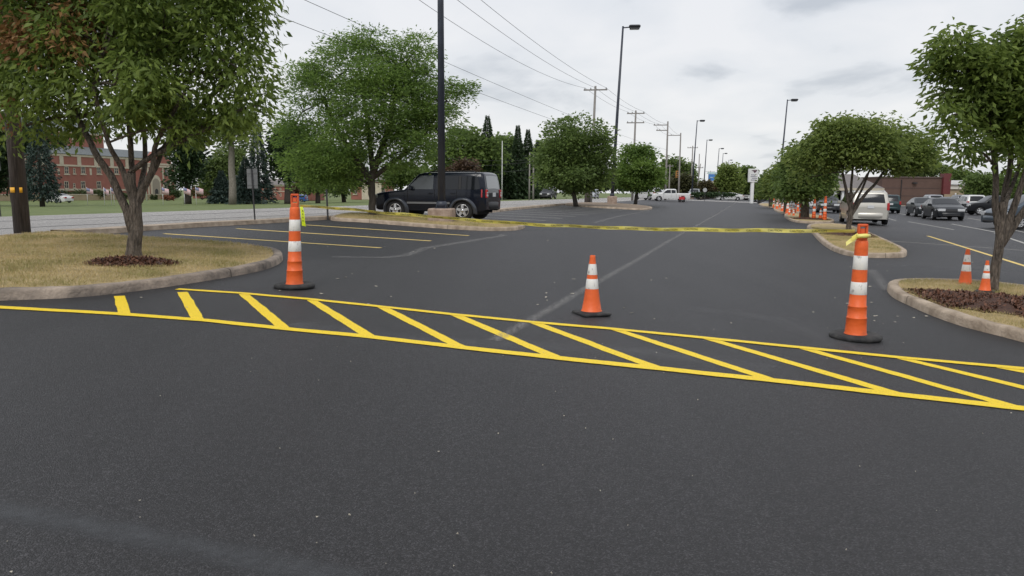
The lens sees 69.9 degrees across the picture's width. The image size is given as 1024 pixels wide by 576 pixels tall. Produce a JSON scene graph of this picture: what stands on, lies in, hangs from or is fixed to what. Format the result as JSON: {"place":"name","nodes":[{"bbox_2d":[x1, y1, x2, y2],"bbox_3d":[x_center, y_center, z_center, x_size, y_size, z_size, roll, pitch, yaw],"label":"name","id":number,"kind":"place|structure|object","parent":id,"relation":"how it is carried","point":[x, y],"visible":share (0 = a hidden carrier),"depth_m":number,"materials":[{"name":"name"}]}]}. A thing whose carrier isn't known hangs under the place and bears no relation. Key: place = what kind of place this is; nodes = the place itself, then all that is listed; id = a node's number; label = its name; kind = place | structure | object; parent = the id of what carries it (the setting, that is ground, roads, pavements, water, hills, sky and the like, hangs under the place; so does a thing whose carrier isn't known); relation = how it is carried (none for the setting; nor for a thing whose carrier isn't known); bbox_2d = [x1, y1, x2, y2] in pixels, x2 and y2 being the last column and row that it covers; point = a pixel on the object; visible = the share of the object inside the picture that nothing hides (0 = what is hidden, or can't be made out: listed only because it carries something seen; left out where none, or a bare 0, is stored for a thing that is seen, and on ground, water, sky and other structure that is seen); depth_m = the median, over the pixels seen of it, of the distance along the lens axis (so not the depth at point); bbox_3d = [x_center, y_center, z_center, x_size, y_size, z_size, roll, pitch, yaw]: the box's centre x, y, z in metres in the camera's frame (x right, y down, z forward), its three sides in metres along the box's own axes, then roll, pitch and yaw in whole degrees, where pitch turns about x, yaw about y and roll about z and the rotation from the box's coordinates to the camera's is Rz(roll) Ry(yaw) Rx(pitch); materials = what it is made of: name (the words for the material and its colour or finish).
{"place":"outdoors","nodes":[
{"label":"outdoors","id":0,"kind":"place"},
{"bbox_2d":[0,190,630,216],"bbox_3d":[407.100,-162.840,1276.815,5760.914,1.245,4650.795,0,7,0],"label":"ground","id":1,"kind":"structure","parent":0,"point":[80,207],"depth_m":88.09,"materials":[{"name":"green plant"}]},
{"bbox_2d":[4,9,30,232],"bbox_3d":[-9.727,-6.513,13.817,2.400,11.802,0.334,3,8,17],"label":"utility pole","id":2,"kind":"object","parent":1,"relation":"on","point":[19,194],"visible":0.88,"depth_m":14.27,"materials":[{"name":"brown wood"}]},
{"bbox_2d":[0,111,73,201],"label":"background tree","id":3,"kind":"object","parent":1,"relation":"on","point":[4,172],"visible":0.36,"depth_m":93.32,"materials":[{"name":"green plant"}]},
{"bbox_2d":[24,116,64,206],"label":"spruce tree","id":4,"kind":"object","parent":1,"relation":"on","point":[48,189],"visible":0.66,"depth_m":86.50,"materials":[{"name":"green plant"}]},
{"bbox_2d":[58,189,105,198],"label":"hedge","id":5,"kind":"object","parent":1,"relation":"on","point":[98,192],"visible":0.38,"depth_m":148.40,"materials":[{"name":"green plant"}]},
{"bbox_2d":[0,194,163,200],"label":"terrace wall","id":6,"kind":"structure","parent":1,"relation":"on","point":[75,196],"depth_m":146.39,"materials":[{"name":"red brick"}]},
{"bbox_2d":[0,117,176,198],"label":"brick hall","id":7,"kind":"structure","parent":1,"relation":"on","point":[81,169],"depth_m":157.34,"materials":[{"name":"red brick"}]},
{"bbox_2d":[157,97,215,203],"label":"background tree","id":8,"kind":"object","parent":1,"relation":"on","point":[182,175],"visible":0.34,"depth_m":107.60,"materials":[{"name":"green plant"}]},
{"bbox_2d":[205,170,228,203],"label":"spruce tree","id":9,"kind":"object","parent":1,"relation":"on","point":[220,195],"visible":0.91,"depth_m":110.15,"materials":[{"name":"green plant"}]},
{"bbox_2d":[197,143,248,196],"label":"background tree","id":10,"kind":"object","parent":1,"relation":"on","point":[219,162],"visible":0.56,"depth_m":131.80,"materials":[{"name":"green plant"}]},
{"bbox_2d":[205,101,264,204],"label":"background tree","id":11,"kind":"object","parent":1,"relation":"on","point":[232,180],"visible":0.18,"depth_m":98.48,"materials":[{"name":"green plant"}]},
{"bbox_2d":[226,156,266,203],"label":"spruce tree","id":12,"kind":"object","parent":1,"relation":"on","point":[244,195],"visible":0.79,"depth_m":103.20,"materials":[{"name":"green plant"}]},
{"bbox_2d":[247,169,257,219],"bbox_3d":[-7.529,-2.619,21.283,0.293,1.668,0.072,-1,8,-9],"label":"street sign","id":13,"kind":"object","parent":1,"relation":"on","point":[252,179],"visible":0.95,"depth_m":21.23,"materials":[{"name":"grey metal"}]},
{"bbox_2d":[243,123,279,202],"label":"spruce tree","id":14,"kind":"object","parent":1,"relation":"on","point":[266,185],"visible":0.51,"depth_m":113.05,"materials":[{"name":"green plant"}]},
{"bbox_2d":[261,179,292,199],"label":"brick annex","id":15,"kind":"object","parent":1,"relation":"on","point":[281,190],"visible":0.29,"depth_m":173.39,"materials":[{"name":"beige brick"}]},
{"bbox_2d":[257,119,309,203],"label":"background tree","id":16,"kind":"object","parent":1,"relation":"on","point":[278,174],"visible":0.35,"depth_m":102.24,"materials":[{"name":"green plant"}]},
{"bbox_2d":[297,140,338,203],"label":"background tree","id":17,"kind":"object","parent":1,"relation":"on","point":[317,198],"visible":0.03,"depth_m":106.87,"materials":[{"name":"green plant"}]},
{"bbox_2d":[323,146,369,201],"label":"background tree","id":18,"kind":"object","parent":1,"relation":"on","point":[343,197],"visible":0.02,"depth_m":123.17,"materials":[{"name":"green plant"}]},
{"bbox_2d":[351,176,392,199],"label":"white house","id":19,"kind":"structure","parent":1,"relation":"on","point":[362,195],"depth_m":187.52,"materials":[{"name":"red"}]},
{"bbox_2d":[378,162,425,190],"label":"background tree","id":20,"kind":"object","parent":1,"relation":"on","point":[403,182],"visible":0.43,"depth_m":126.60,"materials":[{"name":"green plant"}]},
{"bbox_2d":[445,156,482,171],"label":"purple tree","id":21,"kind":"object","parent":1,"relation":"on","point":[465,165],"visible":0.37,"depth_m":102.62,"materials":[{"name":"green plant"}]},
{"bbox_2d":[417,123,513,180],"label":"background tree","id":22,"kind":"object","parent":1,"relation":"on","point":[473,143],"visible":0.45,"depth_m":116.31,"materials":[{"name":"green plant"}]},
{"bbox_2d":[478,114,504,199],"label":"spruce tree","id":23,"kind":"object","parent":1,"relation":"on","point":[487,121],"visible":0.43,"depth_m":117.40,"materials":[{"name":"green plant"}]},
{"bbox_2d":[499,143,520,199],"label":"spruce tree","id":24,"kind":"object","parent":1,"relation":"on","point":[509,183],"visible":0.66,"depth_m":125.71,"materials":[{"name":"green plant"}]},
{"bbox_2d":[508,125,531,199],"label":"spruce tree","id":25,"kind":"object","parent":1,"relation":"on","point":[517,149],"visible":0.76,"depth_m":127.50,"materials":[{"name":"green plant"}]},
{"bbox_2d":[519,129,539,198],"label":"spruce tree","id":26,"kind":"object","parent":1,"relation":"on","point":[527,143],"visible":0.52,"depth_m":132.40,"materials":[{"name":"green plant"}]},
{"bbox_2d":[658,153,701,189],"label":"background tree","id":27,"kind":"object","parent":1,"relation":"on","point":[684,166],"visible":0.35,"depth_m":170.99,"materials":[{"name":"green plant"}]},
{"bbox_2d":[664,170,697,192],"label":"bushy tree","id":28,"kind":"object","parent":1,"relation":"on","point":[685,183],"visible":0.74,"depth_m":147.16,"materials":[{"name":"green plant"}]},
{"bbox_2d":[694,179,719,197],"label":"bushy tree","id":29,"kind":"object","parent":1,"relation":"on","point":[707,184],"visible":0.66,"depth_m":147.40,"materials":[{"name":"green plant"}]},
{"bbox_2d":[691,191,736,199],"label":"hedge","id":30,"kind":"object","parent":1,"relation":"on","point":[700,194],"visible":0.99,"depth_m":126.66,"materials":[{"name":"green plant"}]},
{"bbox_2d":[713,162,746,199],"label":"background tree","id":31,"kind":"object","parent":1,"relation":"on","point":[728,178],"visible":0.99,"depth_m":147.12,"materials":[{"name":"green plant"}]},
{"bbox_2d":[738,164,759,199],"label":"background tree","id":32,"kind":"object","parent":1,"relation":"on","point":[744,168],"visible":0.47,"depth_m":152.24,"materials":[{"name":"green plant"}]},
{"bbox_2d":[890,159,954,176],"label":"background tree","id":33,"kind":"object","parent":1,"relation":"on","point":[943,169],"visible":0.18,"depth_m":146.31,"materials":[{"name":"green plant"}]},
{"bbox_2d":[941,167,977,179],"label":"background tree","id":34,"kind":"object","parent":1,"relation":"on","point":[958,174],"visible":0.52,"depth_m":195.59,"materials":[{"name":"green plant"}]},
{"bbox_2d":[957,172,1020,197],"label":"background tree","id":35,"kind":"object","parent":1,"relation":"on","point":[977,183],"visible":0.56,"depth_m":98.07,"materials":[{"name":"green plant"}]},
{"bbox_2d":[0,197,647,234],"bbox_3d":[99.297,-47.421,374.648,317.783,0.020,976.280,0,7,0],"label":"street","id":36,"kind":"structure","parent":0,"point":[39,222],"depth_m":27.09,"materials":[{"name":"grey asphalt"}]},
{"bbox_2d":[0,199,1023,575],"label":"parking lot","id":37,"kind":"structure","parent":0,"point":[308,453],"depth_m":4.34,"materials":[{"name":"grey asphalt"}]},
{"bbox_2d":[114,296,129,312],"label":"yellow hatch","id":38,"kind":"object","parent":37,"relation":"on","point":[121,304],"visible":1,"depth_m":7.53,"materials":[{"name":"paint"}]},
{"bbox_2d":[0,231,282,300],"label":"island kerb","id":39,"kind":"structure","parent":37,"relation":"on","point":[58,292],"depth_m":8.45,"materials":[{"name":"beige concrete"}]},
{"bbox_2d":[0,230,273,287],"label":"island turf","id":40,"kind":"structure","parent":39,"relation":"on","point":[133,275],"depth_m":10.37,"materials":[{"name":"brown plant"}]},
{"bbox_2d":[82,255,177,266],"bbox_3d":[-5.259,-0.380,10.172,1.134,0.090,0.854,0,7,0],"label":"mulch bed","id":41,"kind":"object","parent":40,"relation":"on","point":[125,263],"visible":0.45,"depth_m":9.90,"materials":[{"name":"brown wood"}]},
{"bbox_2d":[0,0,292,256],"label":"shade tree","id":42,"kind":"object","parent":40,"relation":"on","point":[127,43],"visible":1,"depth_m":10.32,"materials":[{"name":"green plant"}]},
{"bbox_2d":[0,508,325,575],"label":"pavement seam","id":43,"kind":"object","parent":37,"relation":"on","point":[29,513],"visible":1,"depth_m":2.85,"materials":[{"name":"grey asphalt"}]},
{"bbox_2d":[50,215,330,233],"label":"verge kerb","id":44,"kind":"structure","parent":37,"relation":"on","point":[115,229],"depth_m":18.71,"materials":[{"name":"concrete"}]},
{"bbox_2d":[177,292,203,318],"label":"yellow hatch","id":45,"kind":"object","parent":37,"relation":"on","point":[192,309],"visible":1,"depth_m":7.61,"materials":[{"name":"paint"}]},
{"bbox_2d":[239,294,288,326],"bbox_3d":[-2.595,0.214,7.583,0.123,0.048,2.099,-4,9,-29],"label":"yellow hatch","id":46,"kind":"object","parent":37,"relation":"on","point":[271,317],"visible":1,"depth_m":7.44,"materials":[{"name":"paint"}]},
{"bbox_2d":[274,194,314,289],"bbox_3d":[-2.707,-0.580,9.058,0.497,1.161,0.497,0,7,0],"label":"channelizer cone","id":47,"kind":"object","parent":37,"relation":"on","point":[294,277],"visible":1,"depth_m":9.00,"materials":[{"name":"orange plastic"}]},
{"bbox_2d":[307,300,372,334],"bbox_3d":[-1.742,0.282,7.315,0.117,0.048,2.111,-4,9,-29],"label":"yellow hatch","id":48,"kind":"object","parent":37,"relation":"on","point":[343,319],"visible":1,"depth_m":7.20,"materials":[{"name":"paint"}]},
{"bbox_2d":[378,307,464,345],"bbox_3d":[-0.917,0.350,7.039,0.117,0.048,2.106,-4,8,-28],"label":"yellow hatch","id":49,"kind":"object","parent":37,"relation":"on","point":[436,334],"visible":1,"depth_m":6.91,"materials":[{"name":"paint"}]},
{"bbox_2d":[334,212,517,226],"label":"island turf","id":50,"kind":"structure","parent":37,"relation":"on","point":[420,221],"depth_m":24.10,"materials":[{"name":"brown plant"}]},
{"bbox_2d":[261,18,481,215],"bbox_3d":[-4.910,-5.955,26.213,7.165,6.910,5.562,-4,9,-31],"label":"locust tree","id":51,"kind":"object","parent":50,"relation":"on","point":[408,94],"visible":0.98,"depth_m":25.68,"materials":[{"name":"green plant"}]},
{"bbox_2d":[428,0,455,221],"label":"light pole","id":52,"kind":"object","parent":50,"relation":"on","point":[441,208],"visible":0.84,"depth_m":23.90,"materials":[{"name":"metal"}]},
{"bbox_2d":[330,213,524,230],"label":"island kerb","id":53,"kind":"structure","parent":37,"relation":"on","point":[455,227],"depth_m":22.34,"materials":[{"name":"concrete"}]},
{"bbox_2d":[376,171,501,218],"bbox_3d":[-2.756,-3.454,27.334,4.480,1.771,2.253,3,8,17],"label":"parked suv","id":54,"kind":"object","parent":37,"relation":"on","point":[473,194],"visible":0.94,"depth_m":26.39,"materials":[{"name":"black paint"}]},
{"bbox_2d":[452,315,558,355],"bbox_3d":[-0.113,0.419,6.752,0.120,0.046,2.046,-4,8,-28],"label":"yellow hatch","id":55,"kind":"object","parent":37,"relation":"on","point":[507,336],"visible":1,"depth_m":6.64,"materials":[{"name":"paint"}]},
{"bbox_2d":[0,306,1023,409],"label":"yellow line","id":56,"kind":"object","parent":37,"relation":"on","point":[936,398],"visible":1,"depth_m":5.82,"materials":[{"name":"paint"}]},
{"bbox_2d":[489,203,566,212],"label":"verge kerb","id":57,"kind":"structure","parent":37,"relation":"on","point":[521,207],"depth_m":44.12,"materials":[{"name":"concrete"}]},
{"bbox_2d":[525,110,621,206],"bbox_3d":[4.480,-9.274,52.772,6.552,6.822,7.190,-7,10,-43],"label":"broadleaf tree","id":58,"kind":"object","parent":37,"relation":"on","point":[568,162],"visible":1,"depth_m":51.58,"materials":[{"name":"green plant"}]},
{"bbox_2d":[572,255,611,317],"bbox_3d":[0.865,-0.031,7.912,0.331,0.646,0.331,-2,8,-20],"label":"traffic cone","id":59,"kind":"object","parent":37,"relation":"on","point":[591,306],"visible":1,"depth_m":7.85,"materials":[{"name":"orange plastic"}]},
{"bbox_2d":[529,322,657,365],"bbox_3d":[0.670,0.482,6.505,0.126,0.046,2.032,-4,8,-27],"label":"yellow hatch","id":60,"kind":"object","parent":37,"relation":"on","point":[601,347],"visible":1,"depth_m":6.39,"materials":[{"name":"paint"}]},
{"bbox_2d":[176,288,1023,369],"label":"yellow line","id":61,"kind":"object","parent":37,"relation":"on","point":[844,351],"visible":1,"depth_m":7.07,"materials":[{"name":"paint"}]},
{"bbox_2d":[565,202,651,209],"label":"island kerb","id":62,"kind":"structure","parent":37,"relation":"on","point":[610,207],"depth_m":51.39,"materials":[{"name":"concrete"}]},
{"bbox_2d":[567,202,649,207],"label":"island turf","id":63,"kind":"structure","parent":62,"relation":"on","point":[614,205],"depth_m":56.77,"materials":[{"name":"brown soil"}]},
{"bbox_2d":[607,24,640,203],"bbox_3d":[9.378,-14.308,61.576,2.375,14.970,0.800,1,8,6],"label":"light pole","id":64,"kind":"object","parent":63,"relation":"on","point":[612,198],"visible":0.91,"depth_m":61.41,"materials":[{"name":"metal"}]},
{"bbox_2d":[607,142,668,204],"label":"broadleaf tree","id":65,"kind":"object","parent":37,"relation":"on","point":[641,170],"visible":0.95,"depth_m":65.60,"materials":[{"name":"green plant"}]},
{"bbox_2d":[650,189,690,200],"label":"parked pickup","id":66,"kind":"object","parent":37,"relation":"on","point":[669,194],"visible":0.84,"depth_m":95.02,"materials":[{"name":"white paint"}]},
{"bbox_2d":[614,330,771,377],"bbox_3d":[1.477,0.544,6.269,0.117,0.045,2.024,-3,8,-27],"label":"yellow hatch","id":67,"kind":"object","parent":37,"relation":"on","point":[718,362],"visible":1,"depth_m":6.14,"materials":[{"name":"paint"}]},
{"bbox_2d":[748,169,758,203],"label":"pylon sign","id":68,"kind":"object","parent":37,"relation":"on","point":[752,175],"visible":0.94,"depth_m":103.65,"materials":[{"name":"white metal"}]},
{"bbox_2d":[754,169,774,206],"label":"tree","id":69,"kind":"object","parent":37,"relation":"on","point":[760,193],"visible":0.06,"depth_m":76.60,"materials":[{"name":"green plant"}]},
{"bbox_2d":[758,160,799,212],"bbox_3d":[19.470,-7.237,52.410,3.625,3.934,2.937,0,7,0],"label":"tree","id":70,"kind":"object","parent":37,"relation":"on","point":[766,182],"visible":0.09,"depth_m":52.36,"materials":[{"name":"green plant"}]},
{"bbox_2d":[706,339,896,391],"bbox_3d":[2.288,0.612,5.995,0.123,0.044,1.993,-3,8,-26],"label":"yellow hatch","id":71,"kind":"object","parent":37,"relation":"on","point":[851,380],"visible":1,"depth_m":5.84,"materials":[{"name":"paint"}]},
{"bbox_2d":[784,213,833,223],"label":"island kerb","id":72,"kind":"structure","parent":37,"relation":"on","point":[799,221],"depth_m":37.13,"materials":[{"name":"concrete"}]},
{"bbox_2d":[787,213,830,220],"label":"island turf","id":73,"kind":"structure","parent":72,"relation":"on","point":[797,215],"depth_m":42.18,"materials":[{"name":"beige plant"}]},
{"bbox_2d":[767,138,842,217],"bbox_3d":[16.340,-6.109,41.214,4.512,4.577,3.888,0,7,0],"label":"tree","id":74,"kind":"object","parent":73,"relation":"on","point":[782,188],"visible":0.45,"depth_m":40.59,"materials":[{"name":"green plant"}]},
{"bbox_2d":[816,195,841,212],"bbox_3d":[27.070,-7.250,63.076,2.201,1.480,4.955,3,8,17],"label":"parked sedan","id":75,"kind":"object","parent":37,"relation":"on","point":[834,206],"visible":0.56,"depth_m":61.17,"materials":[{"name":"black paint"}]},
{"bbox_2d":[795,174,884,204],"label":"gabled shop","id":76,"kind":"structure","parent":37,"relation":"on","point":[856,184],"depth_m":96.71},
{"bbox_2d":[829,224,882,342],"bbox_3d":[3.348,-0.060,7.066,0.476,1.113,0.477,0,7,0],"label":"channelizer cone","id":77,"kind":"object","parent":37,"relation":"on","point":[855,330],"visible":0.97,"depth_m":7.02,"materials":[{"name":"orange plastic"}]},
{"bbox_2d":[300,205,870,245],"bbox_3d":[0.399,-0.708,7.965,6.388,0.314,0.162,3,8,18],"label":"caution tape","id":78,"kind":"object","parent":77,"relation":"attached to","point":[854,238],"visible":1,"depth_m":7.79,"materials":[{"name":"yellow plastic"}]},
{"bbox_2d":[807,223,906,257],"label":"island kerb","id":79,"kind":"structure","parent":37,"relation":"on","point":[902,253],"depth_m":17.89,"materials":[{"name":"concrete"}]},
{"bbox_2d":[811,224,900,252],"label":"island turf","id":80,"kind":"structure","parent":79,"relation":"on","point":[831,226],"depth_m":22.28,"materials":[{"name":"brown plant"}]},
{"bbox_2d":[778,110,948,229],"bbox_3d":[12.702,-4.199,26.788,5.739,4.480,4.483,-3,8,-27],"label":"tree","id":81,"kind":"object","parent":80,"relation":"on","point":[846,143],"visible":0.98,"depth_m":25.83,"materials":[{"name":"green plant"}]},
{"bbox_2d":[837,190,889,224],"bbox_3d":[18.772,-4.328,39.148,2.283,1.750,5.049,3,8,17],"label":"parked minivan","id":82,"kind":"object","parent":37,"relation":"on","point":[874,207],"visible":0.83,"depth_m":36.88,"materials":[{"name":"grey paint"}]},
{"bbox_2d":[888,194,900,212],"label":"parked wagon","id":83,"kind":"object","parent":37,"relation":"on","point":[895,202],"visible":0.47,"depth_m":65.09,"materials":[{"name":"teal paint"}]},
{"bbox_2d":[799,348,1014,404],"bbox_3d":[3.009,0.671,5.755,0.121,0.040,1.860,-3,8,-24],"label":"yellow hatch","id":84,"kind":"object","parent":37,"relation":"on","point":[988,399],"visible":1,"depth_m":5.63,"materials":[{"name":"paint"}]},
{"bbox_2d":[906,197,930,216],"bbox_3d":[32.125,-6.338,57.151,2.201,1.480,4.955,3,8,17],"label":"parked sedan","id":85,"kind":"object","parent":37,"relation":"on","point":[913,205],"visible":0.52,"depth_m":56.60,"materials":[{"name":"black paint"}]},
{"bbox_2d":[921,198,965,219],"bbox_3d":[29.502,-5.447,50.211,2.201,1.480,4.955,3,8,17],"label":"parked sedan","id":86,"kind":"object","parent":37,"relation":"on","point":[948,208],"visible":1,"depth_m":48.96,"materials":[{"name":"black paint"}]},
{"bbox_2d":[887,278,1023,341],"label":"island kerb","id":87,"kind":"structure","parent":37,"relation":"on","point":[898,293],"depth_m":8.30,"materials":[{"name":"concrete"}]},
{"bbox_2d":[897,277,1023,328],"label":"island turf","id":88,"kind":"structure","parent":87,"relation":"on","point":[991,315],"depth_m":10.39,"materials":[{"name":"beige plant"}]},
{"bbox_2d":[902,287,1023,317],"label":"mulch bed","id":89,"kind":"object","parent":88,"relation":"on","point":[1007,307],"visible":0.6,"depth_m":8.75,"materials":[{"name":"brown wood"}]},
{"bbox_2d":[904,14,1023,291],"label":"shade tree","id":90,"kind":"object","parent":88,"relation":"on","point":[987,102],"visible":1,"depth_m":10.02,"materials":[{"name":"green plant"}]},
{"bbox_2d":[958,249,971,283],"bbox_3d":[7.051,-0.298,11.369,0.314,0.613,0.314,-1,8,-11],"label":"traffic cone","id":91,"kind":"object","parent":88,"relation":"on","point":[965,275],"visible":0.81,"depth_m":11.31,"materials":[{"name":"orange plastic"}]},
{"bbox_2d":[975,260,994,292],"bbox_3d":[6.682,-0.163,10.325,0.230,0.449,0.230,6,9,38],"label":"traffic cone","id":92,"kind":"object","parent":88,"relation":"on","point":[985,285],"visible":0.95,"depth_m":10.29,"materials":[{"name":"orange plastic"}]},
{"bbox_2d":[897,358,1023,388],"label":"yellow hatch","id":93,"kind":"object","parent":37,"relation":"on","point":[972,375],"visible":1,"depth_m":5.83,"materials":[{"name":"paint"}]},
{"bbox_2d":[958,195,984,211],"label":"parked suv","id":94,"kind":"object","parent":37,"relation":"on","point":[962,199],"visible":0.32,"depth_m":69.14,"materials":[{"name":"white paint"}]},
{"bbox_2d":[961,196,1009,214],"bbox_3d":[40.968,-6.987,61.961,5.062,1.640,2.016,2,8,10],"label":"parked pickup","id":95,"kind":"object","parent":37,"relation":"on","point":[980,205],"visible":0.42,"depth_m":61.52,"materials":[{"name":"black paint"}]},
{"bbox_2d":[981,195,1023,228],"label":"parked minivan","id":96,"kind":"object","parent":37,"relation":"on","point":[987,216],"visible":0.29,"depth_m":36.84,"materials":[{"name":"grey paint"}]},
{"bbox_2d":[2,0,1023,192],"label":"sky","id":97,"kind":"structure","parent":0,"point":[734,66],"materials":[{"name":"white"}]},
{"bbox_2d":[688,198,794,203],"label":"parking lot","id":98,"kind":"structure","parent":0,"point":[740,200],"depth_m":136.87,"materials":[{"name":"grey asphalt"}]},
{"bbox_2d":[861,173,951,204],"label":"brown store","id":99,"kind":"structure","parent":98,"relation":"on","point":[906,189],"depth_m":111.86,"materials":[{"name":"brick"}]},
{"bbox_2d":[944,180,964,196],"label":"tan wing","id":100,"kind":"structure","parent":99,"relation":"attached to","point":[954,189],"depth_m":120.85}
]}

